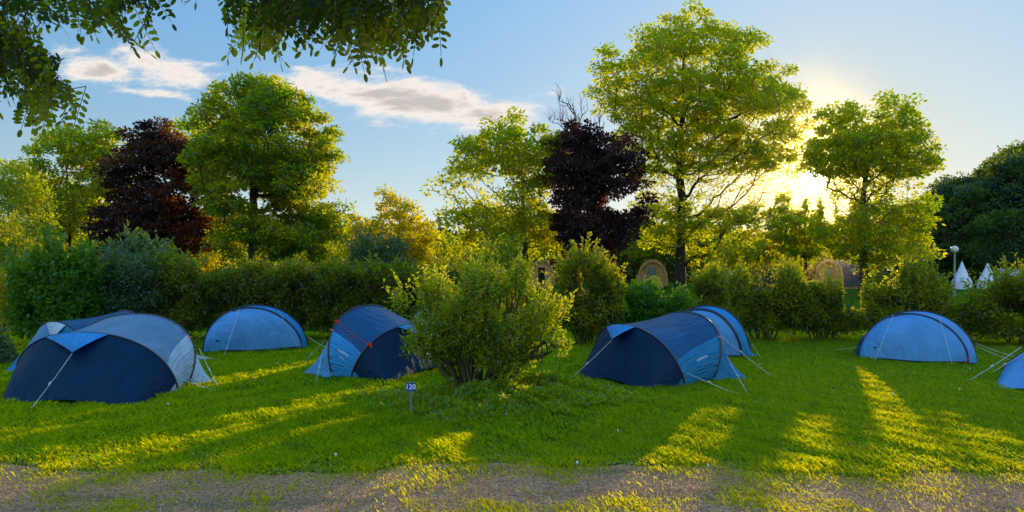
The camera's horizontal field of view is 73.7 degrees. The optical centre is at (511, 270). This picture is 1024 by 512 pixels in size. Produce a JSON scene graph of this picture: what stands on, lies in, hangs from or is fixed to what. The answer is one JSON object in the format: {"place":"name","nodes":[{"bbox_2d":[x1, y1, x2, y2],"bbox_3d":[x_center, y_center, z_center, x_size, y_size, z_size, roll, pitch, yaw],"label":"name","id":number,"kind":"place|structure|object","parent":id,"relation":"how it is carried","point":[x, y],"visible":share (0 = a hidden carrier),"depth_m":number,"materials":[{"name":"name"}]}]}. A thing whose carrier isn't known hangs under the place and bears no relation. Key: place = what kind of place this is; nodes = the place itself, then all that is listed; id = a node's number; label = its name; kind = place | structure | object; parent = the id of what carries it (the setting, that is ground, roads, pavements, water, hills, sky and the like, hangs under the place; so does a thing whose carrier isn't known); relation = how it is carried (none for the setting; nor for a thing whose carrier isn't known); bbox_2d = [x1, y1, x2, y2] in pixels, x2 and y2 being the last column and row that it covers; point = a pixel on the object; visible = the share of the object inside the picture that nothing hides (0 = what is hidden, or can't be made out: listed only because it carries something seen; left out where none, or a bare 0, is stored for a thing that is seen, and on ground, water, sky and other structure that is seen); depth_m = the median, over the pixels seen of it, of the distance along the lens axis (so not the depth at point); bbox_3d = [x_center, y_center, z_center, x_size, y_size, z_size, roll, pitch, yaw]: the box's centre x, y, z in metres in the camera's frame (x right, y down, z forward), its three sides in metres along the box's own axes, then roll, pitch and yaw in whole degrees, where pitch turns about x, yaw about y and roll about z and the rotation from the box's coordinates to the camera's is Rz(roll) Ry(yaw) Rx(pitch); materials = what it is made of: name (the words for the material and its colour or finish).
{"place":"outdoors","nodes":[
{"label":"outdoors","id":0,"kind":"place"},
{"bbox_2d":[0,0,89,150],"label":"robinia bough","id":1,"kind":"object","parent":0,"point":[16,46],"visible":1,"depth_m":3.17,"materials":[{"name":"green plant"}]},
{"bbox_2d":[12,0,196,58],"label":"robinia bough","id":2,"kind":"object","parent":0,"point":[109,10],"visible":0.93,"depth_m":3.50,"materials":[{"name":"green plant"}]},
{"bbox_2d":[217,0,450,82],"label":"robinia bough","id":3,"kind":"object","parent":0,"point":[345,18],"visible":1,"depth_m":3.10,"materials":[{"name":"green plant"}]},
{"bbox_2d":[0,271,1023,511],"bbox_3d":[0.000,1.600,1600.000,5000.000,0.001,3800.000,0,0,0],"label":"ground","id":4,"kind":"structure","parent":0,"point":[857,305],"depth_m":6.95,"materials":[{"name":"green plant"}]},
{"bbox_2d":[0,327,19,364],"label":"weeds","id":5,"kind":"object","parent":4,"relation":"on","point":[9,355],"visible":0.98,"depth_m":11.64,"materials":[{"name":"green plant"}]},
{"bbox_2d":[0,210,42,331],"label":"golden shrub","id":6,"kind":"object","parent":4,"relation":"on","point":[6,226],"visible":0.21,"depth_m":17.48,"materials":[{"name":"green plant"}]},
{"bbox_2d":[0,158,66,306],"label":"willow shrub","id":7,"kind":"object","parent":4,"relation":"on","point":[19,194],"visible":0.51,"depth_m":23.87,"materials":[{"name":"green plant"}]},
{"bbox_2d":[0,225,116,341],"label":"mixed shrub","id":8,"kind":"object","parent":4,"relation":"on","point":[56,284],"visible":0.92,"depth_m":14.30,"materials":[{"name":"green plant"}]},
{"bbox_2d":[0,118,131,254],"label":"maple tree","id":9,"kind":"object","parent":4,"relation":"on","point":[75,156],"visible":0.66,"depth_m":43.97,"materials":[{"name":"green plant"}]},
{"bbox_2d":[49,229,104,258],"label":"elder shrub","id":10,"kind":"object","parent":4,"relation":"on","point":[66,245],"visible":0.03,"depth_m":50.53,"materials":[{"name":"green plant"}]},
{"bbox_2d":[6,310,208,371],"bbox_3d":[-7.180,1.144,11.928,2.434,0.912,2.926,0,0,39],"label":"tent","id":11,"kind":"object","parent":4,"relation":"on","point":[47,328],"visible":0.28,"depth_m":10.95,"materials":[{"name":"blue fabric"}]},
{"bbox_2d":[6,323,73,371],"bbox_3d":[-7.540,1.213,11.360,1.791,0.773,1.488,0,0,0],"label":"door panel","id":12,"kind":"structure","parent":11,"relation":"in","point":[43,331],"depth_m":10.92,"materials":[{"name":"blue fabric"}]},
{"bbox_2d":[2,313,218,406],"bbox_3d":[-5.677,1.170,9.040,3.452,1.064,2.322,0,0,17],"label":"tent","id":13,"kind":"object","parent":4,"relation":"on","point":[131,358],"visible":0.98,"depth_m":8.79,"materials":[{"name":"fabric"}]},
{"bbox_2d":[2,335,174,404],"bbox_3d":[-5.659,1.219,8.805,2.533,0.761,1.458,0,0,0],"label":"door panel","id":14,"kind":"structure","parent":13,"relation":"in","point":[107,369],"depth_m":8.57,"materials":[{"name":"blue fabric"}]},
{"bbox_2d":[86,236,176,316],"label":"mixed shrub","id":15,"kind":"object","parent":4,"relation":"on","point":[123,288],"visible":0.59,"depth_m":14.88,"materials":[{"name":"green plant"}]},
{"bbox_2d":[103,220,179,262],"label":"buddleia shrub","id":16,"kind":"object","parent":4,"relation":"on","point":[131,249],"visible":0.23,"depth_m":20.81,"materials":[{"name":"green plant"}]},
{"bbox_2d":[80,116,234,259],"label":"copper beech","id":17,"kind":"object","parent":4,"relation":"on","point":[160,208],"visible":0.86,"depth_m":40.87,"materials":[{"name":"brown plant"}]},
{"bbox_2d":[129,237,210,336],"bbox_3d":[-7.692,0.449,15.367,1.839,2.413,1.208,0,0,0],"label":"mixed shrub","id":18,"kind":"object","parent":4,"relation":"on","point":[180,277],"visible":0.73,"depth_m":15.24,"materials":[{"name":"green plant"}]},
{"bbox_2d":[162,116,216,252],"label":"beech tree","id":19,"kind":"object","parent":4,"relation":"on","point":[179,128],"visible":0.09,"depth_m":51.52,"materials":[{"name":"green plant"}]},
{"bbox_2d":[191,249,236,276],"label":"golden shrub","id":20,"kind":"object","parent":4,"relation":"on","point":[211,258],"visible":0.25,"depth_m":49.64,"materials":[{"name":"yellow plant"}]},
{"bbox_2d":[196,250,311,329],"bbox_3d":[-6.104,0.595,16.028,3.116,2.144,1.635,0,0,0],"label":"clipped hedge","id":21,"kind":"object","parent":4,"relation":"on","point":[254,282],"visible":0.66,"depth_m":15.63,"materials":[{"name":"green plant"}]},
{"bbox_2d":[196,305,323,354],"bbox_3d":[-5.325,1.193,14.332,2.248,1.019,3.385,0,0,-30],"label":"tent","id":22,"kind":"object","parent":4,"relation":"on","point":[253,327],"visible":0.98,"depth_m":13.36,"materials":[{"name":"blue fabric"}]},
{"bbox_2d":[204,308,300,351],"bbox_3d":[-5.098,1.175,13.434,1.831,0.849,0.325,0,0,-16],"label":"door panel","id":23,"kind":"structure","parent":22,"relation":"in","point":[254,329],"depth_m":13.32,"materials":[{"name":"blue fabric"}]},
{"bbox_2d":[176,70,357,264],"bbox_3d":[-14.270,-5.016,39.947,10.635,13.494,7.510,0,0,0],"label":"maple tree","id":24,"kind":"object","parent":4,"relation":"on","point":[275,168],"visible":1,"depth_m":38.58,"materials":[{"name":"green plant"}]},
{"bbox_2d":[0,208,587,282],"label":"undergrowth","id":25,"kind":"object","parent":4,"relation":"on","point":[447,235],"visible":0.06,"depth_m":86.14,"materials":[{"name":"green plant"}]},
{"bbox_2d":[236,230,366,267],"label":"golden shrub","id":26,"kind":"object","parent":4,"relation":"on","point":[334,250],"visible":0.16,"depth_m":49.55,"materials":[{"name":"green plant"}]},
{"bbox_2d":[291,249,419,334],"bbox_3d":[-3.560,0.584,16.012,3.479,2.166,1.605,0,0,0],"label":"clipped hedge","id":27,"kind":"object","parent":4,"relation":"on","point":[329,288],"visible":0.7,"depth_m":15.67,"materials":[{"name":"green plant"}]},
{"bbox_2d":[301,304,446,381],"bbox_3d":[-2.470,1.130,11.726,2.842,1.145,3.984,0,0,0],"label":"tent","id":28,"kind":"object","parent":4,"relation":"on","point":[365,341],"visible":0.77,"depth_m":10.26,"materials":[{"name":"blue fabric"}]},
{"bbox_2d":[354,327,446,381],"bbox_3d":[-1.688,1.232,10.867,1.279,0.736,2.266,0,0,0],"label":"door panel","id":29,"kind":"structure","parent":28,"relation":"in","point":[383,360],"depth_m":10.11,"materials":[{"name":"blue fabric"}]},
{"bbox_2d":[342,222,416,274],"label":"elder shrub","id":30,"kind":"object","parent":4,"relation":"on","point":[381,246],"visible":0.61,"depth_m":25.87,"materials":[{"name":"green plant"}]},
{"bbox_2d":[339,183,441,266],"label":"ash tree","id":31,"kind":"object","parent":4,"relation":"on","point":[422,241],"visible":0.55,"depth_m":47.56,"materials":[{"name":"green plant"}]},
{"bbox_2d":[405,383,415,411],"bbox_3d":[-1.117,1.451,7.525,0.115,0.418,0.020,0,0,0],"label":"pitch sign","id":32,"kind":"object","parent":4,"relation":"on","point":[410,387],"visible":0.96,"depth_m":7.52,"materials":[{"name":"blue metal"}]},
{"bbox_2d":[404,228,503,281],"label":"golden shrub","id":33,"kind":"object","parent":4,"relation":"on","point":[449,250],"visible":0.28,"depth_m":52.73,"materials":[{"name":"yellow plant"}]},
{"bbox_2d":[399,254,511,323],"bbox_3d":[-1.332,0.634,16.206,2.947,2.063,1.456,0,0,0],"label":"mixed shrub","id":34,"kind":"object","parent":4,"relation":"on","point":[455,272],"visible":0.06,"depth_m":16.04,"materials":[{"name":"green plant"}]},
{"bbox_2d":[1,207,921,277],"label":"distant woods","id":35,"kind":"object","parent":4,"relation":"on","point":[455,233],"depth_m":145.87,"materials":[{"name":"green plant"}]},
{"bbox_2d":[381,230,576,386],"bbox_3d":[-0.408,0.580,8.584,2.447,2.174,1.349,0,0,0],"label":"leafy bush","id":36,"kind":"object","parent":4,"relation":"on","point":[451,319],"visible":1,"depth_m":8.42,"materials":[{"name":"green plant"}]},
{"bbox_2d":[419,105,570,282],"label":"maple tree","id":37,"kind":"object","parent":4,"relation":"on","point":[526,160],"visible":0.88,"depth_m":44.09,"materials":[{"name":"green plant"}]},
{"bbox_2d":[472,233,540,292],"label":"elder shrub","id":38,"kind":"object","parent":4,"relation":"on","point":[506,256],"visible":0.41,"depth_m":29.97,"materials":[{"name":"green plant"}]},
{"bbox_2d":[354,374,659,423],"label":"weeds","id":39,"kind":"object","parent":4,"relation":"on","point":[486,396],"visible":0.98,"depth_m":7.90,"materials":[{"name":"green plant"}]},
{"bbox_2d":[531,258,554,287],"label":"barrel cabin","id":40,"kind":"object","parent":4,"relation":"on","point":[544,266],"visible":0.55,"depth_m":62.09,"materials":[{"name":"brown wood"}]},
{"bbox_2d":[537,267,545,283],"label":"door","id":41,"kind":"structure","parent":40,"relation":"in","point":[540,276],"depth_m":62.08,"materials":[{"name":"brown wood"}]},
{"bbox_2d":[167,363,970,466],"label":"daisy flowers","id":42,"kind":"object","parent":4,"relation":"on","point":[335,454],"visible":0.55,"depth_m":5.75,"materials":[{"name":"white plant"}]},
{"bbox_2d":[536,83,604,143],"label":"dead tree","id":43,"kind":"object","parent":4,"relation":"on","point":[574,113],"visible":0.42,"depth_m":51.83,"materials":[{"name":"brown wood"}]},
{"bbox_2d":[509,366,640,401],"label":"weeds","id":44,"kind":"object","parent":4,"relation":"on","point":[546,379],"visible":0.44,"depth_m":8.82,"materials":[{"name":"green plant"}]},
{"bbox_2d":[540,231,630,343],"bbox_3d":[1.594,0.411,14.815,2.045,2.498,1.335,0,0,0],"label":"wild shrub","id":45,"kind":"object","parent":4,"relation":"on","point":[598,305],"visible":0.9,"depth_m":14.54,"materials":[{"name":"green plant"}]},
{"bbox_2d":[535,117,659,265],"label":"plum tree","id":46,"kind":"object","parent":4,"relation":"on","point":[587,167],"visible":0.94,"depth_m":43.02,"materials":[{"name":"purple plant"}]},
{"bbox_2d":[637,259,667,287],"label":"barrel cabin","id":47,"kind":"object","parent":4,"relation":"on","point":[648,269],"visible":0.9,"depth_m":60.04,"materials":[{"name":"brown wood"}]},
{"bbox_2d":[646,266,656,276],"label":"window","id":48,"kind":"structure","parent":47,"relation":"in","point":[650,270],"depth_m":60.09,"materials":[{"name":"grey glass"}]},
{"bbox_2d":[614,275,702,323],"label":"bush","id":49,"kind":"object","parent":4,"relation":"on","point":[646,300],"visible":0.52,"depth_m":15.27,"materials":[{"name":"green plant"}]},
{"bbox_2d":[573,311,766,392],"bbox_3d":[2.473,1.178,10.565,2.795,1.049,3.183,0,0,30],"label":"tent","id":50,"kind":"object","parent":4,"relation":"on","point":[676,347],"visible":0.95,"depth_m":9.80,"materials":[{"name":"blue fabric"}]},
{"bbox_2d":[580,328,681,388],"bbox_3d":[1.664,1.216,10.327,1.354,0.767,2.402,0,0,0],"label":"door panel","id":51,"kind":"structure","parent":50,"relation":"in","point":[633,357],"depth_m":9.65,"materials":[{"name":"blue fabric"}]},
{"bbox_2d":[580,0,815,291],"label":"maple tree","id":52,"kind":"object","parent":4,"relation":"on","point":[726,91],"visible":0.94,"depth_m":48.56,"materials":[{"name":"green plant"}]},
{"bbox_2d":[685,255,737,311],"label":"mixed shrub","id":53,"kind":"object","parent":4,"relation":"on","point":[709,290],"visible":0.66,"depth_m":20.85,"materials":[{"name":"green plant"}]},
{"bbox_2d":[686,305,758,356],"bbox_3d":[3.866,1.175,13.308,1.712,1.055,2.023,0,0,0],"label":"tent","id":54,"kind":"object","parent":4,"relation":"on","point":[729,326],"visible":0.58,"depth_m":12.37,"materials":[{"name":"blue fabric"}]},
{"bbox_2d":[690,310,739,356],"bbox_3d":[3.512,1.162,12.571,1.311,0.876,0.324,0,0,33],"label":"door panel","id":55,"kind":"structure","parent":54,"relation":"in","point":[723,328],"depth_m":12.33,"materials":[{"name":"blue fabric"}]},
{"bbox_2d":[555,221,890,282],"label":"undergrowth","id":56,"kind":"object","parent":4,"relation":"on","point":[634,256],"visible":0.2,"depth_m":88.25,"materials":[{"name":"green plant"}]},
{"bbox_2d":[696,236,817,285],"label":"golden shrub","id":57,"kind":"object","parent":4,"relation":"on","point":[731,255],"visible":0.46,"depth_m":43.83,"materials":[{"name":"green plant"}]},
{"bbox_2d":[714,249,810,339],"bbox_3d":[5.730,0.589,15.601,2.060,2.147,1.498,0,0,22],"label":"mixed shrub","id":58,"kind":"object","parent":4,"relation":"on","point":[772,306],"visible":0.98,"depth_m":15.35,"materials":[{"name":"green plant"}]},
{"bbox_2d":[751,197,830,279],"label":"ash tree","id":59,"kind":"object","parent":4,"relation":"on","point":[791,239],"visible":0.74,"depth_m":42.51,"materials":[{"name":"green plant"}]},
{"bbox_2d":[783,261,870,338],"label":"mixed shrub","id":60,"kind":"object","parent":4,"relation":"on","point":[825,309],"visible":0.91,"depth_m":15.35,"materials":[{"name":"green plant"}]},
{"bbox_2d":[815,259,858,288],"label":"barrel cabin","id":61,"kind":"object","parent":4,"relation":"on","point":[847,273],"visible":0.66,"depth_m":57.96,"materials":[{"name":"brown wood"}]},
{"bbox_2d":[823,266,833,276],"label":"window","id":62,"kind":"structure","parent":61,"relation":"in","point":[831,268],"depth_m":58.03,"materials":[{"name":"grey glass"}]},
{"bbox_2d":[790,87,947,298],"bbox_3d":[19.835,-4.182,38.028,8.802,11.830,5.367,0,0,0],"label":"maple tree","id":63,"kind":"object","parent":4,"relation":"on","point":[850,153],"visible":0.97,"depth_m":37.11,"materials":[{"name":"green plant"}]},
{"bbox_2d":[853,246,985,336],"bbox_3d":[9.122,0.573,15.166,2.964,2.188,1.747,0,0,0],"label":"mixed shrub","id":64,"kind":"object","parent":4,"relation":"on","point":[922,288],"visible":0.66,"depth_m":14.95,"materials":[{"name":"green plant"}]},
{"bbox_2d":[833,310,1013,362],"bbox_3d":[7.722,1.208,12.571,2.909,0.989,2.294,0,0,0],"label":"tent","id":65,"kind":"object","parent":4,"relation":"on","point":[915,336],"visible":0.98,"depth_m":11.83,"materials":[{"name":"blue fabric"}]},
{"bbox_2d":[859,314,966,362],"bbox_3d":[6.988,1.190,11.975,1.440,0.821,0.893,0,0,0],"label":"door panel","id":66,"kind":"structure","parent":65,"relation":"in","point":[913,337],"depth_m":11.83,"materials":[{"name":"blue fabric"}]},
{"bbox_2d":[919,179,961,283],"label":"broadleaf tree","id":67,"kind":"object","parent":4,"relation":"on","point":[942,188],"visible":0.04,"depth_m":77.70,"materials":[{"name":"green plant"}]},
{"bbox_2d":[909,199,972,278],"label":"broadleaf tree","id":68,"kind":"object","parent":4,"relation":"on","point":[943,243],"visible":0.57,"depth_m":69.59,"materials":[{"name":"green plant"}]},
{"bbox_2d":[924,171,981,282],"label":"broadleaf tree","id":69,"kind":"object","parent":4,"relation":"on","point":[963,179],"visible":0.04,"depth_m":78.55,"materials":[{"name":"green plant"}]},
{"bbox_2d":[950,246,958,295],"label":"lamp post","id":70,"kind":"object","parent":4,"relation":"on","point":[954,249],"visible":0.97,"depth_m":41.95,"materials":[{"name":"grey metal"}]},
{"bbox_2d":[951,262,972,288],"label":"bell tent","id":71,"kind":"object","parent":4,"relation":"on","point":[961,272],"visible":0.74,"depth_m":57.62,"materials":[{"name":"white fabric"}]},
{"bbox_2d":[933,187,1003,277],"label":"broadleaf tree","id":72,"kind":"object","parent":4,"relation":"on","point":[964,204],"visible":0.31,"depth_m":69.34,"materials":[{"name":"green plant"}]},
{"bbox_2d":[945,180,1022,276],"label":"broadleaf tree","id":73,"kind":"object","parent":4,"relation":"on","point":[988,204],"visible":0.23,"depth_m":69.28,"materials":[{"name":"green plant"}]},
{"bbox_2d":[977,261,992,288],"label":"bell tent","id":74,"kind":"object","parent":4,"relation":"on","point":[985,273],"visible":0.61,"depth_m":59.79,"materials":[{"name":"white fabric"}]},
{"bbox_2d":[959,252,1023,343],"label":"mixed shrub","id":75,"kind":"object","parent":4,"relation":"on","point":[999,306],"visible":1,"depth_m":14.50,"materials":[{"name":"green plant"}]},
{"bbox_2d":[960,207,1023,267],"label":"broadleaf tree","id":76,"kind":"object","parent":4,"relation":"on","point":[1014,223],"visible":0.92,"depth_m":61.64,"materials":[{"name":"green plant"}]},
{"bbox_2d":[967,152,1020,183],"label":"broadleaf tree","id":77,"kind":"object","parent":4,"relation":"on","point":[980,171],"visible":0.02,"depth_m":78.81,"materials":[{"name":"green plant"}]},
{"bbox_2d":[965,172,1023,270],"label":"broadleaf tree","id":78,"kind":"object","parent":4,"relation":"on","point":[997,232],"visible":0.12,"depth_m":68.95,"materials":[{"name":"green plant"}]},
{"bbox_2d":[970,347,1023,387],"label":"ropes","id":79,"kind":"object","parent":4,"relation":"on","point":[1012,375],"visible":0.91,"depth_m":9.64,"materials":[{"name":"fabric"}]},
{"bbox_2d":[997,353,1023,387],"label":"door panel","id":80,"kind":"structure","parent":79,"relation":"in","point":[1012,374],"depth_m":9.56,"materials":[{"name":"blue fabric"}]},
{"bbox_2d":[973,148,1023,267],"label":"broadleaf tree","id":81,"kind":"object","parent":4,"relation":"on","point":[1012,165],"visible":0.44,"depth_m":69.00,"materials":[{"name":"green plant"}]},
{"bbox_2d":[975,142,1023,179],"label":"broadleaf tree","id":82,"kind":"object","parent":4,"relation":"on","point":[1015,148],"visible":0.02,"depth_m":77.89,"materials":[{"name":"green plant"}]},
{"bbox_2d":[992,269,1022,282],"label":"marquee","id":83,"kind":"object","parent":4,"relation":"on","point":[1010,272],"visible":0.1,"depth_m":61.35,"materials":[{"name":"white fabric"}]},
{"bbox_2d":[993,139,1023,153],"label":"broadleaf tree","id":84,"kind":"object","parent":4,"relation":"on","point":[1012,144],"visible":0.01,"depth_m":80.77,"materials":[{"name":"green plant"}]},
{"bbox_2d":[0,442,1023,511],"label":"dirt path","id":85,"kind":"structure","parent":0,"point":[677,486],"depth_m":4.90,"materials":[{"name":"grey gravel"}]},
{"bbox_2d":[0,0,1023,270],"label":"sky","id":86,"kind":"structure","parent":0,"point":[963,57],"materials":[{"name":"blue"}]}
]}

